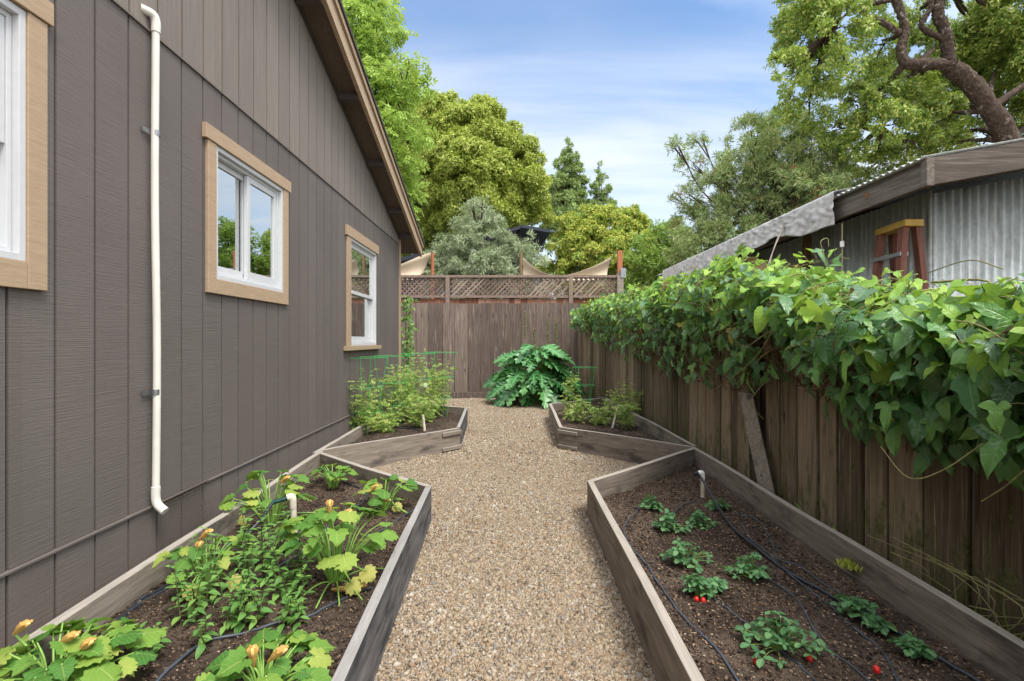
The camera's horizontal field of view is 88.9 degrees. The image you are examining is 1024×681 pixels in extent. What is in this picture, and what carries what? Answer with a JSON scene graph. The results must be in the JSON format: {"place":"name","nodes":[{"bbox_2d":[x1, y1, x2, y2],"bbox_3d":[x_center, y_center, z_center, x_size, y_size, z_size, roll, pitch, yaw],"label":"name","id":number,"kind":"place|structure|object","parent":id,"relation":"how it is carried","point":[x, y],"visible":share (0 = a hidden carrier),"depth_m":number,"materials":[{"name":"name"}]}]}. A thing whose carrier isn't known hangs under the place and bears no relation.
{"place":"outdoors","nodes":[
{"label":"outdoors","id":0,"kind":"place"},
{"bbox_2d":[373,398,655,680],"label":"gravel path","id":1,"kind":"structure","parent":0,"point":[384,468],"depth_m":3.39,"materials":[{"name":"gravel"}]},
{"bbox_2d":[0,451,430,680],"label":"raised bed","id":2,"kind":"object","parent":1,"relation":"on","point":[362,657],"visible":0.54,"depth_m":2.27,"materials":[{"name":"wood"}]},
{"bbox_2d":[47,466,417,680],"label":"soil","id":3,"kind":"structure","parent":2,"relation":"in","point":[335,625],"depth_m":2.19,"materials":[{"name":"brown soil"}]},
{"bbox_2d":[0,616,167,680],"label":"squash plant","id":4,"kind":"object","parent":3,"relation":"on","point":[87,656],"visible":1,"depth_m":1.61,"materials":[{"name":"green plant"}]},
{"bbox_2d":[132,621,170,653],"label":"mint plant","id":5,"kind":"object","parent":3,"relation":"on","point":[156,647],"visible":0.38,"depth_m":1.85,"materials":[{"name":"green plant"}]},
{"bbox_2d":[120,570,194,625],"bbox_3d":[-1.524,1.097,2.237,0.122,0.030,0.592,0,0,0],"label":"hose","id":6,"kind":"object","parent":3,"relation":"on","point":[143,597],"visible":0.41,"depth_m":2.24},
{"bbox_2d":[166,565,204,617],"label":"mint plant","id":7,"kind":"object","parent":3,"relation":"on","point":[187,593],"visible":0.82,"depth_m":2.09,"materials":[{"name":"green plant"}]},
{"bbox_2d":[166,566,209,627],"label":"mint plant","id":8,"kind":"object","parent":3,"relation":"on","point":[187,605],"visible":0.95,"depth_m":2.06,"materials":[{"name":"green plant"}]},
{"bbox_2d":[112,502,273,637],"bbox_3d":[-1.450,1.004,2.411,0.200,0.230,0.990,0,0,4],"label":"hose","id":9,"kind":"object","parent":3,"relation":"on","point":[255,525],"visible":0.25,"depth_m":2.30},
{"bbox_2d":[175,557,216,605],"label":"mint plant","id":10,"kind":"object","parent":3,"relation":"on","point":[203,580],"visible":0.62,"depth_m":2.21,"materials":[{"name":"green plant"}]},
{"bbox_2d":[151,529,257,601],"bbox_3d":[-1.404,0.981,2.369,0.399,0.283,0.387,0,0,13],"label":"squash plant","id":11,"kind":"object","parent":3,"relation":"on","point":[193,553],"visible":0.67,"depth_m":2.32,"materials":[{"name":"green plant"}]},
{"bbox_2d":[186,582,239,658],"bbox_3d":[-1.104,1.040,1.949,0.121,0.170,0.220,0,0,26],"label":"mint plant","id":12,"kind":"object","parent":3,"relation":"on","point":[202,646],"visible":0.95,"depth_m":1.92,"materials":[{"name":"green plant"}]},
{"bbox_2d":[195,533,231,609],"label":"mint plant","id":13,"kind":"object","parent":3,"relation":"on","point":[214,593],"visible":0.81,"depth_m":2.23,"materials":[{"name":"green plant"}]},
{"bbox_2d":[208,562,256,632],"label":"mint plant","id":14,"kind":"object","parent":3,"relation":"on","point":[242,615],"visible":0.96,"depth_m":2.01,"materials":[{"name":"green plant"}]},
{"bbox_2d":[227,542,259,611],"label":"mint plant","id":15,"kind":"object","parent":3,"relation":"on","point":[244,577],"visible":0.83,"depth_m":2.16,"materials":[{"name":"green plant"}]},
{"bbox_2d":[229,518,257,576],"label":"mint plant","id":16,"kind":"object","parent":3,"relation":"on","point":[232,572],"visible":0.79,"depth_m":2.45,"materials":[{"name":"green plant"}]},
{"bbox_2d":[236,504,272,568],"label":"mint plant","id":17,"kind":"object","parent":3,"relation":"on","point":[256,548],"visible":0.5,"depth_m":2.60,"materials":[{"name":"green plant"}]},
{"bbox_2d":[224,570,294,633],"bbox_3d":[-0.985,1.012,2.035,0.285,0.218,0.123,0,0,0],"label":"mint plant","id":18,"kind":"object","parent":3,"relation":"on","point":[235,624],"visible":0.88,"depth_m":2.04,"materials":[{"name":"green plant"}]},
{"bbox_2d":[244,572,275,621],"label":"mint plant","id":19,"kind":"object","parent":3,"relation":"on","point":[254,604],"visible":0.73,"depth_m":2.08,"materials":[{"name":"green plant"}]},
{"bbox_2d":[155,587,372,680],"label":"hose","id":20,"kind":"object","parent":3,"relation":"on","point":[171,666],"visible":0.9,"depth_m":1.98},
{"bbox_2d":[195,627,335,680],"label":"squash plant","id":21,"kind":"object","parent":3,"relation":"on","point":[229,665],"visible":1,"depth_m":1.60,"materials":[{"name":"green plant"}]},
{"bbox_2d":[218,469,317,525],"bbox_3d":[-1.491,0.965,3.193,0.531,0.343,0.523,0,0,34],"label":"squash plant","id":22,"kind":"object","parent":3,"relation":"on","point":[290,486],"visible":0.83,"depth_m":3.15,"materials":[{"name":"green plant"}]},
{"bbox_2d":[252,512,288,585],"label":"mint plant","id":23,"kind":"object","parent":3,"relation":"on","point":[265,565],"visible":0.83,"depth_m":2.38,"materials":[{"name":"green plant"}]},
{"bbox_2d":[257,501,298,549],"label":"mint plant","id":24,"kind":"object","parent":3,"relation":"on","point":[282,538],"visible":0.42,"depth_m":2.74,"materials":[{"name":"green plant"}]},
{"bbox_2d":[267,541,296,603],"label":"mint plant","id":25,"kind":"object","parent":3,"relation":"on","point":[283,591],"visible":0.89,"depth_m":2.24,"materials":[{"name":"green plant"}]},
{"bbox_2d":[272,493,297,533],"bbox_3d":[-1.268,1.004,2.919,0.134,0.294,0.041,0,0,-17],"label":"riser","id":26,"kind":"object","parent":3,"relation":"on","point":[291,498],"visible":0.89,"depth_m":2.91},
{"bbox_2d":[278,559,314,624],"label":"mint plant","id":27,"kind":"object","parent":3,"relation":"on","point":[295,582],"visible":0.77,"depth_m":2.17,"materials":[{"name":"green plant"}]},
{"bbox_2d":[289,590,309,631],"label":"mint plant","id":28,"kind":"object","parent":3,"relation":"on","point":[300,610],"visible":0.98,"depth_m":2.06,"materials":[{"name":"green plant"}]},
{"bbox_2d":[286,533,314,593],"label":"mint plant","id":29,"kind":"object","parent":3,"relation":"on","point":[292,574],"visible":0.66,"depth_m":2.33,"materials":[{"name":"green plant"}]},
{"bbox_2d":[279,476,366,566],"bbox_3d":[-1.220,1.102,3.411,0.628,0.039,1.660,0,0,-25],"label":"hose","id":30,"kind":"object","parent":3,"relation":"on","point":[284,562],"visible":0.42,"depth_m":3.59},
{"bbox_2d":[310,463,358,488],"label":"squash plant","id":31,"kind":"object","parent":3,"relation":"on","point":[334,478],"visible":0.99,"depth_m":3.93,"materials":[{"name":"green plant"}]},
{"bbox_2d":[274,499,399,608],"bbox_3d":[-0.823,0.914,2.418,0.601,0.417,0.548,0,0,0],"label":"squash plant","id":32,"kind":"object","parent":3,"relation":"on","point":[336,566],"visible":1,"depth_m":2.32,"materials":[{"name":"green plant"}]},
{"bbox_2d":[351,474,418,514],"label":"squash plant","id":33,"kind":"object","parent":3,"relation":"on","point":[383,500],"visible":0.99,"depth_m":3.41,"materials":[{"name":"green plant"}]},
{"bbox_2d":[312,404,467,467],"bbox_3d":[-1.188,1.135,6.545,1.225,0.290,3.810,0,0,0],"label":"raised bed","id":34,"kind":"object","parent":1,"relation":"on","point":[375,453],"visible":0.57,"depth_m":5.46,"materials":[{"name":"wood"}]},
{"bbox_2d":[348,410,461,444],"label":"soil","id":35,"kind":"structure","parent":34,"relation":"in","point":[445,420],"depth_m":6.58,"materials":[{"name":"brown soil"}]},
{"bbox_2d":[348,368,384,430],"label":"tomato plant","id":36,"kind":"object","parent":35,"relation":"on","point":[358,420],"visible":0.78,"depth_m":6.06,"materials":[{"name":"green plant"}]},
{"bbox_2d":[360,391,394,428],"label":"tomato plant","id":37,"kind":"object","parent":35,"relation":"on","point":[375,406],"visible":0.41,"depth_m":6.44,"materials":[{"name":"green plant"}]},
{"bbox_2d":[357,405,410,433],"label":"tomato plant","id":38,"kind":"object","parent":35,"relation":"on","point":[380,423],"visible":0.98,"depth_m":6.17,"materials":[{"name":"green plant"}]},
{"bbox_2d":[370,366,411,423],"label":"tomato plant","id":39,"kind":"object","parent":35,"relation":"on","point":[390,406],"visible":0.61,"depth_m":6.88,"materials":[{"name":"green plant"}]},
{"bbox_2d":[374,355,410,422],"bbox_3d":[-1.556,0.659,6.800,0.485,0.923,0.485,0,0,0],"label":"tomato cage","id":40,"kind":"object","parent":35,"relation":"on","point":[388,373],"visible":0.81,"depth_m":6.71,"materials":[{"name":"green metal"}]},
{"bbox_2d":[379,361,421,420],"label":"tomato plant","id":41,"kind":"object","parent":35,"relation":"on","point":[399,392],"visible":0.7,"depth_m":7.00,"materials":[{"name":"green plant"}]},
{"bbox_2d":[398,348,427,413],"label":"tomato plant","id":42,"kind":"object","parent":35,"relation":"on","point":[415,376],"visible":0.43,"depth_m":7.41,"materials":[{"name":"green plant"}]},
{"bbox_2d":[396,389,441,426],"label":"tomato plant","id":43,"kind":"object","parent":35,"relation":"on","point":[413,419],"visible":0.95,"depth_m":6.55,"materials":[{"name":"green plant"}]},
{"bbox_2d":[409,372,443,421],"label":"tomato plant","id":44,"kind":"object","parent":35,"relation":"on","point":[424,395],"visible":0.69,"depth_m":7.06,"materials":[{"name":"green plant"}]},
{"bbox_2d":[415,366,448,417],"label":"tomato plant","id":45,"kind":"object","parent":35,"relation":"on","point":[434,379],"visible":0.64,"depth_m":7.37,"materials":[{"name":"green plant"}]},
{"bbox_2d":[428,358,458,413],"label":"tomato plant","id":46,"kind":"object","parent":35,"relation":"on","point":[443,381],"visible":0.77,"depth_m":7.67,"materials":[{"name":"green plant"}]},
{"bbox_2d":[549,397,696,463],"bbox_3d":[1.141,1.135,7.006,1.231,0.289,4.229,0,0,0],"label":"raised bed","id":47,"kind":"object","parent":1,"relation":"on","point":[636,450],"visible":0.71,"depth_m":5.66,"materials":[{"name":"wood"}]},
{"bbox_2d":[555,405,659,440],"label":"soil","id":48,"kind":"structure","parent":47,"relation":"in","point":[634,431],"depth_m":6.82,"materials":[{"name":"brown soil"}]},
{"bbox_2d":[559,372,581,416],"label":"tomato plant","id":49,"kind":"object","parent":48,"relation":"on","point":[569,389],"visible":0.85,"depth_m":7.56,"materials":[{"name":"green plant"}]},
{"bbox_2d":[563,398,592,422],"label":"tomato plant","id":50,"kind":"object","parent":48,"relation":"on","point":[572,412],"visible":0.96,"depth_m":7.15,"materials":[{"name":"green plant"}]},
{"bbox_2d":[582,402,613,424],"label":"tomato plant","id":51,"kind":"object","parent":48,"relation":"on","point":[598,418],"visible":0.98,"depth_m":6.90,"materials":[{"name":"green plant"}]},
{"bbox_2d":[601,388,628,416],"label":"tomato plant","id":52,"kind":"object","parent":48,"relation":"on","point":[618,400],"visible":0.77,"depth_m":7.56,"materials":[{"name":"green plant"}]},
{"bbox_2d":[612,401,642,429],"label":"tomato plant","id":53,"kind":"object","parent":48,"relation":"on","point":[625,421],"visible":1,"depth_m":6.58,"materials":[{"name":"green plant"}]},
{"bbox_2d":[620,379,643,416],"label":"tomato plant","id":54,"kind":"object","parent":48,"relation":"on","point":[633,395],"visible":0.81,"depth_m":7.31,"materials":[{"name":"green plant"}]},
{"bbox_2d":[587,447,1023,680],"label":"raised bed","id":55,"kind":"object","parent":1,"relation":"on","point":[997,650],"visible":0.59,"depth_m":2.30,"materials":[{"name":"wood"}]},
{"bbox_2d":[602,463,1002,680],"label":"soil","id":56,"kind":"structure","parent":55,"relation":"in","point":[746,599],"depth_m":2.30,"materials":[{"name":"brown soil"}]},
{"bbox_2d":[636,494,663,511],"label":"strawberry plant","id":57,"kind":"object","parent":56,"relation":"on","point":[653,505],"visible":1,"depth_m":3.53,"materials":[{"name":"green plant"}]},
{"bbox_2d":[652,508,692,532],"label":"strawberry plant","id":58,"kind":"object","parent":56,"relation":"on","point":[667,517],"visible":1,"depth_m":3.13,"materials":[{"name":"green plant"}]},
{"bbox_2d":[623,502,738,680],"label":"hose","id":59,"kind":"object","parent":56,"relation":"on","point":[695,628],"visible":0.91,"depth_m":2.22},
{"bbox_2d":[659,537,714,572],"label":"strawberry plant","id":60,"kind":"object","parent":56,"relation":"on","point":[676,553],"visible":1,"depth_m":2.67,"materials":[{"name":"green plant"}]},
{"bbox_2d":[680,572,718,602],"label":"strawberry plant","id":61,"kind":"object","parent":56,"relation":"on","point":[692,582],"visible":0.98,"depth_m":2.34,"materials":[{"name":"green plant"}]},
{"bbox_2d":[684,509,720,529],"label":"strawberry plant","id":62,"kind":"object","parent":56,"relation":"on","point":[698,517],"visible":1,"depth_m":3.21,"materials":[{"name":"green plant"}]},
{"bbox_2d":[702,576,727,592],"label":"strawberry plant","id":63,"kind":"object","parent":56,"relation":"on","point":[722,584],"visible":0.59,"depth_m":2.38,"materials":[{"name":"green plant"}]},
{"bbox_2d":[704,498,731,510],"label":"strawberry plant","id":64,"kind":"object","parent":56,"relation":"on","point":[712,506],"visible":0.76,"depth_m":3.54,"materials":[{"name":"green plant"}]},
{"bbox_2d":[718,552,773,581],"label":"strawberry plant","id":65,"kind":"object","parent":56,"relation":"on","point":[749,568],"visible":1,"depth_m":2.49,"materials":[{"name":"green plant"}]},
{"bbox_2d":[712,597,816,680],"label":"hose","id":66,"kind":"object","parent":56,"relation":"on","point":[786,655],"visible":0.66,"depth_m":1.93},
{"bbox_2d":[732,610,834,668],"bbox_3d":[0.997,1.094,1.929,0.311,0.140,0.257,0,0,0],"label":"strawberry plant","id":67,"kind":"object","parent":56,"relation":"on","point":[780,641],"visible":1,"depth_m":1.94,"materials":[{"name":"green plant"}]},
{"bbox_2d":[740,513,876,615],"bbox_3d":[1.465,1.138,2.757,0.142,0.027,1.387,0,0,2],"label":"hose","id":68,"kind":"object","parent":56,"relation":"on","point":[817,579],"visible":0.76,"depth_m":2.68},
{"bbox_2d":[767,578,869,680],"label":"hose","id":69,"kind":"object","parent":56,"relation":"on","point":[836,656],"visible":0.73,"depth_m":2.06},
{"bbox_2d":[740,522,898,680],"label":"hose","id":70,"kind":"object","parent":56,"relation":"on","point":[853,627],"visible":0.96,"depth_m":2.18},
{"bbox_2d":[698,475,981,680],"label":"hose","id":71,"kind":"object","parent":56,"relation":"on","point":[940,659],"visible":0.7,"depth_m":2.49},
{"bbox_2d":[829,593,878,620],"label":"strawberry plant","id":72,"kind":"object","parent":56,"relation":"on","point":[858,608],"visible":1,"depth_m":2.14,"materials":[{"name":"green plant"}]},
{"bbox_2d":[861,614,897,635],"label":"strawberry plant","id":73,"kind":"object","parent":56,"relation":"on","point":[877,623],"visible":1,"depth_m":2.03,"materials":[{"name":"green plant"}]},
{"bbox_2d":[872,631,935,674],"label":"strawberry plant","id":74,"kind":"object","parent":56,"relation":"on","point":[917,648],"visible":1,"depth_m":1.85,"materials":[{"name":"green plant"}]},
{"bbox_2d":[833,558,862,572],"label":"weed","id":75,"kind":"object","parent":55,"relation":"on","point":[846,563],"visible":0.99,"depth_m":2.52,"materials":[{"name":"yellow plant"}]},
{"bbox_2d":[355,0,1023,298],"label":"sky","id":76,"kind":"structure","parent":0,"point":[618,78],"materials":[{"name":"blue"}]},
{"bbox_3d":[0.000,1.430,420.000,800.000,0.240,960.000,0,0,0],"label":"ground","id":77,"kind":"structure","parent":0,"visible":0},
{"bbox_2d":[0,0,424,647],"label":"house","id":78,"kind":"structure","parent":77,"relation":"on","point":[290,232],"depth_m":2.89,"materials":[{"name":"paint"}]},
{"bbox_2d":[0,0,53,290],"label":"window","id":79,"kind":"structure","parent":78,"relation":"in","point":[24,24],"depth_m":1.98,"materials":[{"name":"beige paint"}]},
{"bbox_2d":[141,4,168,514],"bbox_3d":[-1.828,-0.400,2.664,0.130,2.583,0.071,0,0,-33],"label":"drain pipe","id":80,"kind":"object","parent":78,"relation":"attached to","point":[158,505],"visible":0.99,"depth_m":2.67,"materials":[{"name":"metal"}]},
{"bbox_2d":[160,479,210,545],"bbox_3d":[-1.825,0.965,2.930,0.041,0.252,0.460,0,0,0],"label":"wire mesh","id":81,"kind":"object","parent":78,"relation":"attached to","point":[175,495],"visible":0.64,"depth_m":2.92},
{"bbox_2d":[202,122,290,304],"bbox_3d":[-1.885,-0.802,3.732,0.108,1.020,1.205,0,0,0],"label":"window","id":82,"kind":"structure","parent":78,"relation":"in","point":[247,201],"depth_m":3.70,"materials":[{"name":"beige paint"}]},
{"bbox_2d":[343,224,380,350],"bbox_3d":[-1.921,-0.591,6.505,0.220,1.410,1.490,0,0,0],"label":"window","id":83,"kind":"structure","parent":78,"relation":"in","point":[361,252],"depth_m":6.52,"materials":[{"name":"beige paint"}]},
{"bbox_2d":[341,0,439,219],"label":"ash tree","id":84,"kind":"object","parent":77,"relation":"on","point":[373,28],"visible":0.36,"depth_m":12.38,"materials":[{"name":"green plant"}]},
{"bbox_2d":[431,253,433,298],"bbox_3d":[-2.147,-0.559,14.100,0.086,3.618,0.090,0,0,0],"label":"sail post","id":85,"kind":"object","parent":77,"relation":"on","point":[432,263],"visible":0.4,"depth_m":14.06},
{"bbox_2d":[401,252,430,279],"bbox_3d":[-2.672,-1.961,13.703,1.199,0.805,0.251,0,0,-44],"label":"shade sail","id":86,"kind":"object","parent":85,"relation":"attached to","point":[416,266],"visible":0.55,"depth_m":13.84,"materials":[{"name":"beige fabric"}]},
{"bbox_2d":[395,88,553,256],"bbox_3d":[-2.870,-4.633,22.489,9.657,11.805,5.778,0,0,19],"label":"broadleaf tree","id":87,"kind":"object","parent":77,"relation":"on","point":[483,148],"visible":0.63,"depth_m":20.57,"materials":[{"name":"green plant"}]},
{"bbox_2d":[401,225,549,302],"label":"house","id":88,"kind":"structure","parent":77,"relation":"on","point":[542,234],"depth_m":17.81,"materials":[{"name":"blue"}]},
{"bbox_2d":[401,303,580,398],"bbox_3d":[-0.693,0.224,11.415,4.415,2.092,0.120,0,0,0],"label":"wooden fence","id":89,"kind":"object","parent":77,"relation":"on","point":[480,338],"visible":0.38,"depth_m":11.41,"materials":[{"name":"wood"}]},
{"bbox_2d":[401,295,418,401],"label":"creeper","id":90,"kind":"object","parent":89,"relation":"attached to","point":[411,325],"visible":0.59,"depth_m":8.78,"materials":[{"name":"green plant"}]},
{"bbox_2d":[419,194,562,302],"bbox_3d":[-0.696,-1.502,15.363,4.560,5.524,2.682,0,0,0],"label":"olive tree","id":91,"kind":"object","parent":77,"relation":"on","point":[485,257],"visible":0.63,"depth_m":15.02,"materials":[{"name":"green plant"}]},
{"bbox_2d":[401,268,625,391],"bbox_3d":[-0.419,-0.199,11.938,6.018,2.898,0.155,0,0,0],"label":"lattice fence","id":92,"kind":"object","parent":77,"relation":"on","point":[618,278],"visible":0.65,"depth_m":11.94,"materials":[{"name":"wood"}]},
{"bbox_2d":[617,250,622,272],"bbox_3d":[2.468,-1.796,11.955,0.110,0.516,0.100,0,0,0],"label":"sail post","id":93,"kind":"object","parent":92,"relation":"on","point":[619,259],"visible":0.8,"depth_m":11.90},
{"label":"tie wire","id":94,"kind":"object","parent":93,"relation":"attached to","visible":0},
{"bbox_2d":[523,257,610,279],"bbox_3d":[1.571,-1.926,13.847,2.576,0.765,0.797,0,0,-16],"label":"shade sail","id":95,"kind":"object","parent":94,"relation":"hanging from","point":[598,269],"visible":0.49,"depth_m":13.88,"materials":[{"name":"beige fabric"}]},
{"bbox_2d":[483,311,586,409],"bbox_3d":[0.461,0.460,10.245,2.112,2.096,1.665,0,0,0],"label":"acanthus plant","id":96,"kind":"object","parent":77,"relation":"on","point":[532,387],"visible":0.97,"depth_m":9.93,"materials":[{"name":"green plant"}]},
{"bbox_2d":[538,135,599,273],"bbox_3d":[4.511,-7.305,40.001,5.046,17.116,3.605,0,0,0],"label":"conifer tree","id":97,"kind":"object","parent":77,"relation":"on","point":[569,192],"visible":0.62,"depth_m":39.48,"materials":[{"name":"green plant"}]},
{"bbox_2d":[532,203,661,302],"bbox_3d":[3.249,-2.006,19.788,5.808,6.551,3.378,0,0,0],"label":"broadleaf tree","id":98,"kind":"object","parent":77,"relation":"on","point":[592,240],"visible":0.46,"depth_m":19.13,"materials":[{"name":"green plant"}]},
{"bbox_2d":[588,159,618,227],"bbox_3d":[7.015,-6.342,40.059,2.886,15.191,2.359,0,0,0],"label":"conifer tree","id":99,"kind":"object","parent":77,"relation":"on","point":[602,194],"visible":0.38,"depth_m":39.65,"materials":[{"name":"green plant"}]},
{"bbox_2d":[623,217,709,291],"bbox_3d":[4.937,-1.336,16.043,3.482,5.174,2.219,0,0,0],"label":"broadleaf shrub","id":100,"kind":"object","parent":77,"relation":"on","point":[645,261],"visible":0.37,"depth_m":15.68,"materials":[{"name":"green plant"}]},
{"bbox_2d":[661,101,876,265],"bbox_3d":[7.241,-2.436,13.310,6.998,7.393,3.459,0,0,0],"label":"oleander tree","id":101,"kind":"object","parent":77,"relation":"on","point":[793,176],"visible":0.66,"depth_m":13.19,"materials":[{"name":"green plant"}]},
{"bbox_2d":[657,138,1023,296],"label":"shed","id":102,"kind":"structure","parent":77,"relation":"on","point":[966,204],"depth_m":4.66,"materials":[{"name":"grey metal"}]},
{"bbox_2d":[662,188,850,282],"bbox_3d":[3.276,-1.305,7.920,0.409,0.417,5.751,0,0,0],"label":"tarp","id":103,"kind":"object","parent":102,"relation":"on","point":[812,216],"visible":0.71,"depth_m":6.14,"materials":[{"name":"plastic"}]},
{"bbox_2d":[763,0,1023,179],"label":"camphor tree","id":104,"kind":"object","parent":77,"relation":"on","point":[976,58],"visible":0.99,"depth_m":11.42,"materials":[{"name":"green plant"}]},
{"bbox_2d":[872,219,928,293],"bbox_3d":[3.562,0.095,4.799,0.594,2.310,0.549,0,0,0],"label":"stepladder","id":105,"kind":"object","parent":77,"relation":"on","point":[897,233],"visible":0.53,"depth_m":4.62,"materials":[{"name":"wood"}]},
{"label":"dirt strip","id":106,"kind":"structure","parent":0,"visible":0},
{"bbox_2d":[739,392,775,494],"bbox_3d":[1.802,0.820,3.815,0.073,0.820,0.670,0,0,3],"label":"brace","id":107,"kind":"object","parent":106,"relation":"on","point":[758,452],"visible":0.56,"depth_m":3.83,"materials":[{"name":"wood"}]},
{"bbox_2d":[579,294,1023,640],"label":"wooden fence","id":108,"kind":"object","parent":106,"relation":"on","point":[836,475],"visible":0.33,"depth_m":2.97,"materials":[{"name":"brown wood"}]},
{"bbox_2d":[568,238,1023,501],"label":"vine","id":109,"kind":"object","parent":108,"relation":"attached to","point":[921,350],"visible":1,"depth_m":2.38,"materials":[{"name":"green plant"}]},
{"bbox_2d":[867,535,1023,638],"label":"twigs","id":110,"kind":"object","parent":106,"relation":"on","point":[979,595],"visible":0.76,"depth_m":2.01,"materials":[{"name":"wood"}]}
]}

